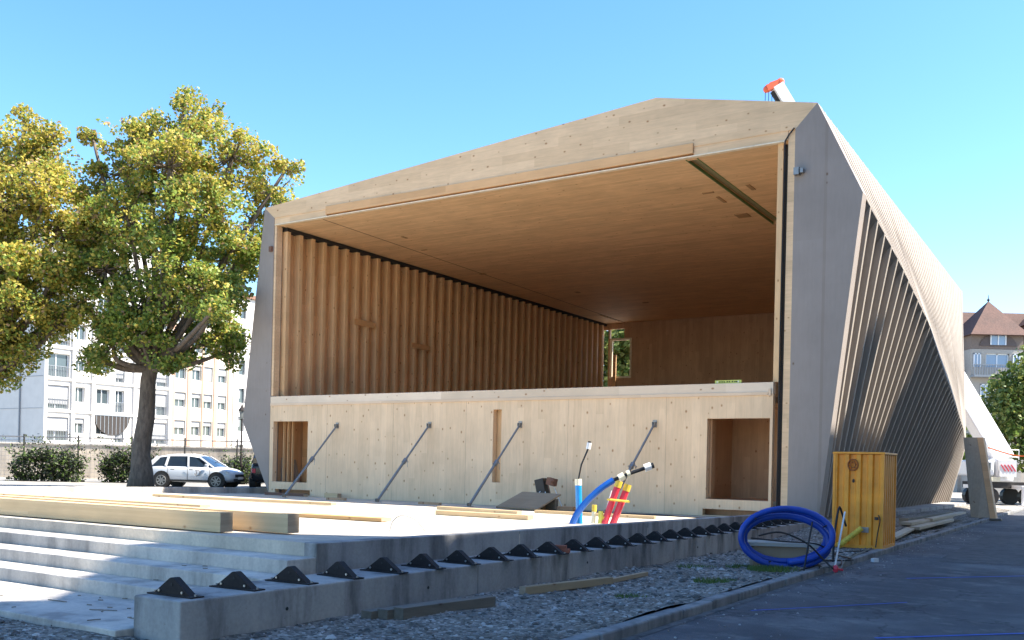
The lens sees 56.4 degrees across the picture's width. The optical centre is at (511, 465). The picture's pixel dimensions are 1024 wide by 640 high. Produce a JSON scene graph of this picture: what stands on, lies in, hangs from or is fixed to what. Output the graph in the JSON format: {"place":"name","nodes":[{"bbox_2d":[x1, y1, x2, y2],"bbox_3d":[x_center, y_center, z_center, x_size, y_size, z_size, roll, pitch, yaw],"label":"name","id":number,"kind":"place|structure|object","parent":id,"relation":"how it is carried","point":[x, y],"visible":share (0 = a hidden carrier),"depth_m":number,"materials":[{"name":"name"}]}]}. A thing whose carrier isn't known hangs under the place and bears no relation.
{"place":"outdoors","nodes":[
{"label":"outdoors","id":0,"kind":"place"},
{"bbox_2d":[0,477,265,487],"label":"car park","id":1,"kind":"structure","parent":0,"point":[89,482],"depth_m":44.85,"materials":[{"name":"asphalt"}]},
{"bbox_2d":[3,434,94,481],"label":"shrub","id":2,"kind":"object","parent":1,"relation":"on","point":[47,455],"visible":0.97,"depth_m":47.36,"materials":[{"name":"green plant"}]},
{"bbox_2d":[0,102,106,393],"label":"maple tree","id":3,"kind":"object","parent":1,"relation":"on","point":[33,160],"visible":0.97,"depth_m":35.89,"materials":[{"name":"green plant"}]},
{"bbox_2d":[0,442,253,478],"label":"garden wall","id":4,"kind":"structure","parent":1,"relation":"on","point":[218,451],"depth_m":55.88,"materials":[{"name":"concrete"}]},
{"bbox_2d":[93,435,160,482],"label":"shrub","id":5,"kind":"object","parent":1,"relation":"on","point":[111,462],"visible":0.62,"depth_m":47.93,"materials":[{"name":"green plant"}]},
{"bbox_2d":[0,434,253,480],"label":"fence","id":6,"kind":"object","parent":1,"relation":"on","point":[164,451],"visible":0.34,"depth_m":50.52,"materials":[{"name":"metal"}]},
{"bbox_2d":[56,84,305,486],"bbox_3d":[-12.674,-6.817,37.285,10.052,15.826,7.415,1,0,26],"label":"maple tree","id":7,"kind":"object","parent":1,"relation":"on","point":[209,290],"visible":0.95,"depth_m":35.76,"materials":[{"name":"green plant"}]},
{"bbox_2d":[151,450,244,486],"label":"parked car","id":8,"kind":"object","parent":1,"relation":"on","point":[176,469],"visible":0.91,"depth_m":42.45,"materials":[{"name":"white paint"}]},
{"bbox_2d":[203,444,261,483],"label":"shrub","id":9,"kind":"object","parent":1,"relation":"on","point":[229,460],"visible":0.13,"depth_m":52.31,"materials":[{"name":"green plant"}]},
{"bbox_2d":[222,450,252,483],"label":"shrub","id":10,"kind":"object","parent":1,"relation":"on","point":[246,468],"visible":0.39,"depth_m":49.98,"materials":[{"name":"green plant"}]},
{"bbox_2d":[238,404,243,483],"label":"street lamp","id":11,"kind":"object","parent":1,"relation":"on","point":[241,410],"visible":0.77,"depth_m":49.95,"materials":[{"name":"black metal"}]},
{"bbox_2d":[249,454,264,487],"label":"parked car","id":12,"kind":"object","parent":1,"relation":"on","point":[256,479],"visible":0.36,"depth_m":43.19,"materials":[{"name":"black paint"}]},
{"bbox_2d":[0,505,1008,639],"bbox_3d":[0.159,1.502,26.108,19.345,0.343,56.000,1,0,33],"label":"gravel","id":13,"kind":"structure","parent":0,"point":[407,634],"depth_m":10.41,"materials":[{"name":"gravel"}]},
{"bbox_2d":[377,601,436,619],"bbox_3d":[-0.891,1.571,10.545,0.140,0.100,1.621,1,-2,34],"label":"weathered plank","id":14,"kind":"object","parent":13,"relation":"on","point":[386,613],"visible":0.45,"depth_m":9.88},
{"bbox_2d":[361,598,457,618],"bbox_3d":[-1.069,1.569,10.527,0.140,0.080,1.600,1,-1,33],"label":"weathered plank","id":15,"kind":"object","parent":13,"relation":"on","point":[370,613],"visible":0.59,"depth_m":9.89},
{"bbox_2d":[393,595,495,619],"bbox_3d":[-0.714,1.562,10.562,0.140,0.120,1.641,1,-1,35],"label":"weathered plank","id":16,"kind":"object","parent":13,"relation":"on","point":[425,609],"visible":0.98,"depth_m":10.41,"materials":[{"name":"wood"}]},
{"bbox_2d":[519,577,612,594],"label":"timber beam","id":17,"kind":"structure","parent":13,"relation":"on","point":[557,586],"depth_m":12.65,"materials":[{"name":"wood"}]},
{"bbox_2d":[613,571,647,582],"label":"timber plank","id":18,"kind":"object","parent":13,"relation":"on","point":[629,576],"visible":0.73,"depth_m":14.09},
{"bbox_2d":[693,576,736,583],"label":"grass","id":19,"kind":"structure","parent":13,"relation":"on","point":[709,581],"depth_m":13.42,"materials":[{"name":"green plant"}]},
{"bbox_2d":[747,564,800,572],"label":"grass","id":20,"kind":"structure","parent":13,"relation":"on","point":[770,568],"depth_m":14.95,"materials":[{"name":"green plant"}]},
{"bbox_2d":[748,540,818,568],"bbox_3d":[4.457,1.488,15.992,1.220,0.420,0.620,1,0,8],"label":"concrete block","id":21,"kind":"object","parent":13,"relation":"on","point":[779,549],"depth_m":15.74,"materials":[{"name":"concrete"}]},
{"bbox_2d":[738,506,835,568],"bbox_3d":[4.458,1.181,15.547,1.543,1.045,0.420,1,-10,6],"label":"hose coil","id":22,"kind":"object","parent":13,"relation":"on","point":[822,525],"visible":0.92,"depth_m":15.51,"materials":[{"name":"plastic"}]},
{"bbox_2d":[751,531,871,568],"bbox_3d":[5.946,1.381,16.941,1.263,0.593,5.307,1,0,41],"label":"cable tangle","id":23,"kind":"object","parent":13,"relation":"on","point":[828,564],"visible":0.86,"depth_m":15.43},
{"bbox_2d":[837,526,862,547],"bbox_3d":[6.952,1.473,19.627,0.513,0.477,0.145,1,0,23],"label":"yellow duct","id":24,"kind":"object","parent":13,"relation":"on","point":[851,536],"visible":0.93,"depth_m":19.59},
{"bbox_2d":[832,452,897,548],"bbox_3d":[7.472,0.718,20.252,1.044,1.990,1.383,1,0,33],"label":"wooden crate","id":25,"kind":"object","parent":13,"relation":"on","point":[864,491],"visible":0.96,"depth_m":19.77,"materials":[{"name":"wood"}]},
{"bbox_2d":[895,526,914,539],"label":"timber plank","id":26,"kind":"object","parent":13,"relation":"on","point":[903,532],"visible":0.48,"depth_m":23.73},
{"bbox_2d":[910,519,953,529],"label":"timber plank","id":27,"kind":"object","parent":26,"relation":"on","point":[926,525],"visible":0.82,"depth_m":26.82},
{"bbox_2d":[901,517,952,525],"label":"timber plank","id":28,"kind":"object","parent":27,"relation":"on","point":[917,521],"visible":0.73,"depth_m":26.46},
{"bbox_2d":[925,512,965,520],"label":"timber plank","id":29,"kind":"object","parent":28,"relation":"on","point":[934,518],"visible":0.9,"depth_m":29.60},
{"bbox_2d":[899,511,953,523],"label":"timber plank","id":30,"kind":"object","parent":13,"relation":"on","point":[910,518],"visible":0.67,"depth_m":29.09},
{"bbox_2d":[0,0,1023,312],"label":"sky","id":31,"kind":"structure","parent":0,"point":[927,94],"materials":[{"name":"blue"}]},
{"bbox_2d":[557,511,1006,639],"bbox_3d":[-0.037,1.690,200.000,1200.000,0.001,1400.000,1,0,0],"label":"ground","id":32,"kind":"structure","parent":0,"point":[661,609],"depth_m":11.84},
{"bbox_2d":[0,225,171,445],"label":"apartment block","id":33,"kind":"structure","parent":32,"relation":"on","point":[56,395],"depth_m":89.05,"materials":[{"name":"paint"}]},
{"bbox_2d":[47,416,67,440],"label":"window","id":34,"kind":"structure","parent":33,"relation":"in","point":[56,426],"depth_m":87.27,"materials":[{"name":"white glass"}]},
{"bbox_2d":[47,384,68,408],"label":"window","id":35,"kind":"structure","parent":33,"relation":"in","point":[57,396],"depth_m":87.22,"materials":[{"name":"white glass"}]},
{"bbox_2d":[48,353,69,377],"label":"window","id":36,"kind":"structure","parent":33,"relation":"in","point":[58,363],"depth_m":87.35,"materials":[{"name":"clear glass"}]},
{"bbox_2d":[74,418,82,432],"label":"window","id":37,"kind":"structure","parent":33,"relation":"in","point":[78,428],"depth_m":89.18,"materials":[{"name":"white glass"}]},
{"bbox_2d":[75,387,82,401],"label":"window","id":38,"kind":"structure","parent":33,"relation":"in","point":[78,390],"depth_m":89.16,"materials":[{"name":"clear glass"}]},
{"bbox_2d":[96,389,107,403],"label":"window","id":39,"kind":"structure","parent":33,"relation":"in","point":[102,394],"depth_m":91.25,"materials":[{"name":"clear glass"}]},
{"bbox_2d":[115,390,122,412],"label":"window","id":40,"kind":"structure","parent":33,"relation":"in","point":[118,394],"depth_m":92.71,"materials":[{"name":"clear glass"}]},
{"bbox_2d":[116,370,124,382],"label":"window","id":41,"kind":"structure","parent":33,"relation":"in","point":[120,375],"depth_m":92.62,"materials":[{"name":"white glass"}]},
{"bbox_2d":[151,423,165,443],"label":"window","id":42,"kind":"structure","parent":33,"relation":"in","point":[159,428],"depth_m":96.43,"materials":[{"name":"white glass"}]},
{"bbox_2d":[155,394,165,415],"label":"window","id":43,"kind":"structure","parent":33,"relation":"in","point":[160,405],"depth_m":96.59,"materials":[{"name":"white glass"}]},
{"bbox_2d":[156,372,166,386],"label":"window","id":44,"kind":"structure","parent":33,"relation":"in","point":[161,380],"depth_m":96.62,"materials":[{"name":"white glass"}]},
{"bbox_2d":[171,272,233,446],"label":"apartment block","id":45,"kind":"structure","parent":32,"relation":"on","point":[201,402],"depth_m":100.77,"materials":[{"name":"paint"}]},
{"bbox_2d":[174,420,184,434],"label":"window","id":46,"kind":"structure","parent":45,"relation":"in","point":[179,425],"depth_m":98.67,"materials":[{"name":"white glass"}]},
{"bbox_2d":[175,392,184,406],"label":"window","id":47,"kind":"structure","parent":45,"relation":"in","point":[179,396],"depth_m":98.62,"materials":[{"name":"white glass"}]},
{"bbox_2d":[191,421,199,435],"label":"window","id":48,"kind":"structure","parent":45,"relation":"in","point":[194,424],"depth_m":100.34,"materials":[{"name":"white glass"}]},
{"bbox_2d":[191,393,199,407],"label":"window","id":49,"kind":"structure","parent":45,"relation":"in","point":[195,397],"depth_m":100.32,"materials":[{"name":"white glass"}]},
{"bbox_2d":[192,366,200,380],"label":"window","id":50,"kind":"structure","parent":45,"relation":"in","point":[195,372],"depth_m":100.47,"materials":[{"name":"white glass"}]},
{"bbox_2d":[203,422,210,435],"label":"window","id":51,"kind":"structure","parent":45,"relation":"in","point":[206,425],"depth_m":101.70,"materials":[{"name":"white glass"}]},
{"bbox_2d":[203,394,211,408],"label":"window","id":52,"kind":"structure","parent":45,"relation":"in","point":[207,398],"depth_m":101.61,"materials":[{"name":"white glass"}]},
{"bbox_2d":[204,367,211,381],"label":"window","id":53,"kind":"structure","parent":45,"relation":"in","point":[207,370],"depth_m":101.58,"materials":[{"name":"white glass"}]},
{"bbox_2d":[217,422,224,436],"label":"window","id":54,"kind":"structure","parent":45,"relation":"in","point":[220,426],"depth_m":103.18,"materials":[{"name":"white glass"}]},
{"bbox_2d":[217,396,225,409],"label":"window","id":55,"kind":"structure","parent":45,"relation":"in","point":[221,399],"depth_m":103.23,"materials":[{"name":"white glass"}]},
{"bbox_2d":[218,369,225,382],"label":"window","id":56,"kind":"structure","parent":45,"relation":"in","point":[221,372],"depth_m":103.15,"materials":[{"name":"white glass"}]},
{"bbox_2d":[231,296,255,447],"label":"apartment block","id":57,"kind":"structure","parent":32,"relation":"on","point":[240,380],"depth_m":105.45,"materials":[{"name":"paint"}]},
{"bbox_2d":[0,486,965,639],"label":"podium","id":58,"kind":"object","parent":32,"relation":"on","point":[43,561],"visible":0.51,"depth_m":11.81,"materials":[{"name":"concrete"}]},
{"bbox_2d":[0,565,207,620],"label":"wood litter","id":59,"kind":"object","parent":58,"relation":"on","point":[101,599],"visible":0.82,"depth_m":9.79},
{"bbox_2d":[0,493,210,507],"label":"timber plank","id":60,"kind":"object","parent":58,"relation":"on","point":[142,502],"visible":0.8,"depth_m":21.00,"materials":[{"name":"wood"}]},
{"bbox_2d":[0,497,232,531],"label":"timber beam","id":61,"kind":"structure","parent":58,"relation":"on","point":[199,520],"depth_m":13.09,"materials":[{"name":"wood"}]},
{"bbox_2d":[0,495,298,533],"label":"timber beam","id":62,"kind":"structure","parent":58,"relation":"on","point":[274,522],"depth_m":12.51,"materials":[{"name":"wood"}]},
{"bbox_2d":[147,577,203,598],"bbox_3d":[-3.067,1.100,8.699,0.590,0.165,0.150,1,0,30],"label":"steel bracket","id":63,"kind":"object","parent":58,"relation":"on","point":[178,587],"visible":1,"depth_m":8.65,"materials":[{"name":"metal"}]},
{"bbox_2d":[209,571,264,591],"bbox_3d":[-2.667,1.109,9.262,0.590,0.165,0.150,1,0,29],"label":"steel bracket","id":64,"kind":"object","parent":58,"relation":"on","point":[237,580],"visible":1,"depth_m":9.22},
{"bbox_2d":[152,494,336,504],"bbox_3d":[-7.276,0.896,25.444,6.500,0.070,0.220,1,0,29],"label":"timber plank","id":65,"kind":"object","parent":58,"relation":"on","point":[249,499],"visible":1,"depth_m":25.20,"materials":[{"name":"wood"}]},
{"bbox_2d":[264,492,307,496],"bbox_3d":[-7.847,0.998,33.111,1.900,0.100,0.200,1,0,33],"label":"timber block","id":66,"kind":"object","parent":58,"relation":"on","point":[288,494],"depth_m":32.90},
{"bbox_2d":[265,566,318,584],"bbox_3d":[-2.267,1.117,9.825,0.590,0.165,0.150,1,0,29],"label":"steel bracket","id":67,"kind":"object","parent":58,"relation":"on","point":[292,574],"visible":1,"depth_m":9.78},
{"bbox_2d":[282,423,338,496],"bbox_3d":[-6.678,-0.214,31.619,0.293,2.517,2.160,1,0,43],"label":"steel prop","id":68,"kind":"object","parent":58,"relation":"on","point":[312,458],"visible":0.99,"depth_m":31.59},
{"bbox_2d":[317,561,363,579],"bbox_3d":[-1.867,1.126,10.389,0.590,0.165,0.150,1,0,37],"label":"steel bracket","id":69,"kind":"object","parent":58,"relation":"on","point":[340,569],"visible":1,"depth_m":10.34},
{"bbox_2d":[299,513,391,521],"bbox_3d":[-2.986,0.910,16.835,1.900,0.060,0.300,1,0,28],"label":"timber plank","id":70,"kind":"object","parent":58,"relation":"on","point":[347,517],"visible":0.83,"depth_m":16.66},
{"bbox_2d":[360,557,408,573],"bbox_3d":[-1.468,1.135,10.952,0.590,0.165,0.150,1,0,31],"label":"steel bracket","id":71,"kind":"object","parent":58,"relation":"on","point":[384,565],"visible":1,"depth_m":10.91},
{"bbox_2d":[375,422,430,501],"bbox_3d":[-3.365,-0.142,29.507,0.293,2.517,2.160,1,0,43],"label":"steel prop","id":72,"kind":"object","parent":58,"relation":"on","point":[405,460],"visible":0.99,"depth_m":29.48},
{"bbox_2d":[401,553,445,569],"bbox_3d":[-1.068,1.143,11.516,0.590,0.165,0.150,1,0,36],"label":"steel bracket","id":73,"kind":"object","parent":58,"relation":"on","point":[424,560],"visible":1,"depth_m":11.47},
{"bbox_2d":[437,550,480,564],"bbox_3d":[-0.668,1.152,12.079,0.590,0.165,0.150,1,0,35],"label":"steel bracket","id":74,"kind":"object","parent":58,"relation":"on","point":[459,557],"visible":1,"depth_m":12.03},
{"bbox_2d":[437,506,521,513],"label":"timber plank","id":75,"kind":"object","parent":58,"relation":"on","point":[478,510],"visible":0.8,"depth_m":22.67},
{"bbox_2d":[435,510,532,519],"bbox_3d":[-0.599,1.017,19.732,2.300,0.090,0.220,1,0,32],"label":"timber plank","id":76,"kind":"object","parent":58,"relation":"on","point":[486,515],"visible":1,"depth_m":19.58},
{"bbox_2d":[470,547,513,560],"bbox_3d":[-0.268,1.161,12.643,0.590,0.165,0.150,1,0,29],"label":"steel bracket","id":77,"kind":"object","parent":58,"relation":"on","point":[491,553],"visible":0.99,"depth_m":12.60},
{"bbox_2d":[464,421,521,506],"bbox_3d":[-0.506,-0.079,27.686,0.293,2.517,2.160,1,0,43],"label":"steel prop","id":78,"kind":"object","parent":58,"relation":"on","point":[496,461],"visible":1,"depth_m":27.64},
{"bbox_2d":[503,544,541,557],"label":"steel bracket","id":79,"kind":"object","parent":58,"relation":"on","point":[521,550],"visible":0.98,"depth_m":13.16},
{"bbox_2d":[496,492,560,509],"bbox_3d":[0.472,0.964,25.959,1.440,0.460,1.220,1,0,38],"label":"plywood sheet","id":80,"kind":"object","parent":58,"relation":"on","point":[530,501],"visible":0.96,"depth_m":25.93,"materials":[{"name":"wood"}]},
{"bbox_2d":[534,477,561,505],"bbox_3d":[0.899,0.783,26.816,0.940,0.916,0.764,1,0,-40],"label":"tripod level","id":81,"kind":"object","parent":58,"relation":"on","point":[542,485],"visible":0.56,"depth_m":26.85,"materials":[{"name":"brown"}]},
{"bbox_2d":[532,541,568,554],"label":"steel bracket","id":82,"kind":"object","parent":58,"relation":"on","point":[549,547],"visible":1,"depth_m":13.72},
{"bbox_2d":[542,506,575,510],"bbox_3d":[1.300,1.174,26.119,0.892,0.120,0.400,1,0,23],"label":"debris board","id":83,"kind":"object","parent":58,"relation":"on","point":[565,508],"visible":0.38,"depth_m":25.90,"materials":[{"name":"brown wood"}]},
{"bbox_2d":[564,539,593,551],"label":"steel bracket","id":84,"kind":"object","parent":58,"relation":"on","point":[574,545],"visible":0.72,"depth_m":14.28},
{"bbox_2d":[575,441,591,523],"bbox_3d":[1.356,0.354,18.300,0.312,1.658,0.136,1,0,0],"label":"blue pipe","id":85,"kind":"object","parent":58,"relation":"on","point":[578,488],"visible":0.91,"depth_m":18.26,"materials":[{"name":"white plastic"}]},
{"bbox_2d":[534,510,656,518],"bbox_3d":[1.931,1.157,22.684,3.200,0.070,0.120,1,0,33],"label":"timber plank","id":86,"kind":"object","parent":58,"relation":"on","point":[590,514],"visible":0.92,"depth_m":22.68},
{"bbox_2d":[583,537,615,548],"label":"steel bracket","id":87,"kind":"object","parent":58,"relation":"on","point":[596,542],"visible":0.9,"depth_m":14.85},
{"bbox_2d":[243,98,965,516],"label":"pavilion","id":88,"kind":"structure","parent":58,"relation":"on","point":[777,258],"depth_m":31.04,"materials":[{"name":"brown wood"}]},
{"bbox_2d":[609,338,631,377],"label":"window frame","id":89,"kind":"structure","parent":88,"relation":"in","point":[611,340],"depth_m":55.35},
{"bbox_2d":[569,462,654,523],"bbox_3d":[1.862,0.591,18.000,1.626,1.340,0.150,1,0,0],"label":"blue duct","id":90,"kind":"object","parent":58,"relation":"on","point":[597,491],"visible":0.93,"depth_m":17.95,"materials":[{"name":"plastic"}]},
{"bbox_2d":[601,480,622,523],"bbox_3d":[1.937,0.742,18.600,0.431,0.942,0.144,1,0,0],"label":"red pipe","id":91,"kind":"object","parent":58,"relation":"on","point":[614,495],"visible":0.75,"depth_m":18.54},
{"bbox_2d":[610,484,630,522],"bbox_3d":[2.107,0.781,18.600,0.431,0.876,0.144,1,0,0],"label":"red pipe","id":92,"kind":"object","parent":58,"relation":"on","point":[620,505],"visible":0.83,"depth_m":18.54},
{"bbox_2d":[606,535,636,545],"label":"steel bracket","id":93,"kind":"object","parent":58,"relation":"on","point":[620,540],"visible":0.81,"depth_m":15.42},
{"bbox_2d":[604,420,656,512],"bbox_3d":[3.153,0.001,25.354,0.293,2.517,2.160,1,0,43],"label":"steel prop","id":94,"kind":"object","parent":58,"relation":"on","point":[632,464],"visible":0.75,"depth_m":25.62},
{"bbox_2d":[627,533,656,543],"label":"steel bracket","id":95,"kind":"object","parent":58,"relation":"on","point":[637,538],"visible":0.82,"depth_m":15.98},
{"bbox_2d":[583,511,704,517],"bbox_3d":[3.317,1.258,24.719,5.038,0.045,0.497,1,0,38],"label":"plank","id":96,"kind":"object","parent":58,"relation":"on","point":[653,514],"visible":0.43,"depth_m":24.61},
{"bbox_2d":[646,531,671,541],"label":"steel bracket","id":97,"kind":"object","parent":58,"relation":"on","point":[654,536],"visible":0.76,"depth_m":16.56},
{"bbox_2d":[661,529,687,539],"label":"steel bracket","id":98,"kind":"object","parent":58,"relation":"on","point":[670,534],"visible":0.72,"depth_m":17.14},
{"bbox_2d":[677,528,700,537],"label":"steel bracket","id":99,"kind":"object","parent":58,"relation":"on","point":[685,532],"visible":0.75,"depth_m":17.72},
{"bbox_2d":[691,526,714,535],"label":"steel bracket","id":100,"kind":"object","parent":58,"relation":"on","point":[698,530],"visible":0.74,"depth_m":18.30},
{"bbox_2d":[705,525,727,533],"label":"steel bracket","id":101,"kind":"object","parent":58,"relation":"on","point":[712,528],"visible":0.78,"depth_m":18.89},
{"bbox_2d":[718,523,738,531],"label":"steel bracket","id":102,"kind":"object","parent":58,"relation":"on","point":[724,527],"visible":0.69,"depth_m":19.46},
{"bbox_2d":[633,511,1023,639],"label":"road","id":103,"kind":"structure","parent":0,"point":[970,598],"depth_m":11.97,"materials":[{"name":"asphalt"}]},
{"bbox_2d":[560,507,1023,639],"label":"kerb","id":104,"kind":"structure","parent":103,"relation":"on","point":[625,629],"depth_m":11.84,"materials":[{"name":"concrete"}]},
{"bbox_2d":[832,506,846,561],"bbox_3d":[5.746,1.198,16.820,0.102,0.964,0.566,1,0,41],"label":"bent cable end","id":105,"kind":"object","parent":104,"relation":"on","point":[836,520],"visible":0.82,"depth_m":16.80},
{"bbox_2d":[620,510,1023,639],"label":"gutter strip","id":106,"kind":"object","parent":103,"relation":"on","point":[650,631],"depth_m":12.41,"materials":[{"name":"concrete"}]},
{"bbox_2d":[834,511,845,564],"bbox_3d":[5.345,1.227,15.575,0.030,0.936,0.773,1,0,30],"label":"stake","id":107,"kind":"object","parent":103,"relation":"on","point":[840,538],"visible":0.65,"depth_m":15.59,"materials":[{"name":"white paint"}]},
{"bbox_2d":[874,633,1023,637],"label":"road marking","id":108,"kind":"object","parent":103,"relation":"on","point":[948,635],"visible":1,"depth_m":9.79,"materials":[{"name":"blue paint"}]},
{"bbox_2d":[963,437,1001,520],"bbox_3d":[17.998,0.458,36.536,1.342,3.130,2.925,1,0,25],"label":"wooden brace","id":109,"kind":"object","parent":103,"relation":"on","point":[981,495],"visible":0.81,"depth_m":36.34,"materials":[{"name":"grey wood"}]},
{"bbox_2d":[950,492,1023,510],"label":"paving","id":110,"kind":"structure","parent":0,"point":[956,497],"depth_m":57.23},
{"bbox_2d":[603,329,629,386],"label":"street tree","id":111,"kind":"object","parent":110,"relation":"on","point":[621,350],"visible":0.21,"depth_m":65.95,"materials":[{"name":"green plant"}]},
{"bbox_2d":[763,78,1023,505],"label":"crane truck","id":112,"kind":"object","parent":110,"relation":"on","point":[980,422],"visible":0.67,"depth_m":54.38,"materials":[{"name":"white paint"}]},
{"bbox_2d":[953,295,1023,492],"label":"mansion","id":113,"kind":"structure","parent":110,"relation":"on","point":[993,337],"depth_m":90.00,"materials":[{"name":"paint"}]},
{"bbox_2d":[986,354,1008,367],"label":"window","id":114,"kind":"structure","parent":113,"relation":"in","point":[1002,359],"depth_m":90.19,"materials":[{"name":"blue glass"}]},
{"bbox_2d":[990,335,1006,344],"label":"window","id":115,"kind":"structure","parent":113,"relation":"in","point":[994,339],"depth_m":89.86,"materials":[{"name":"blue glass"}]},
{"bbox_2d":[966,345,1023,472],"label":"street tree","id":116,"kind":"object","parent":110,"relation":"on","point":[1005,399],"visible":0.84,"depth_m":57.56,"materials":[{"name":"green plant"}]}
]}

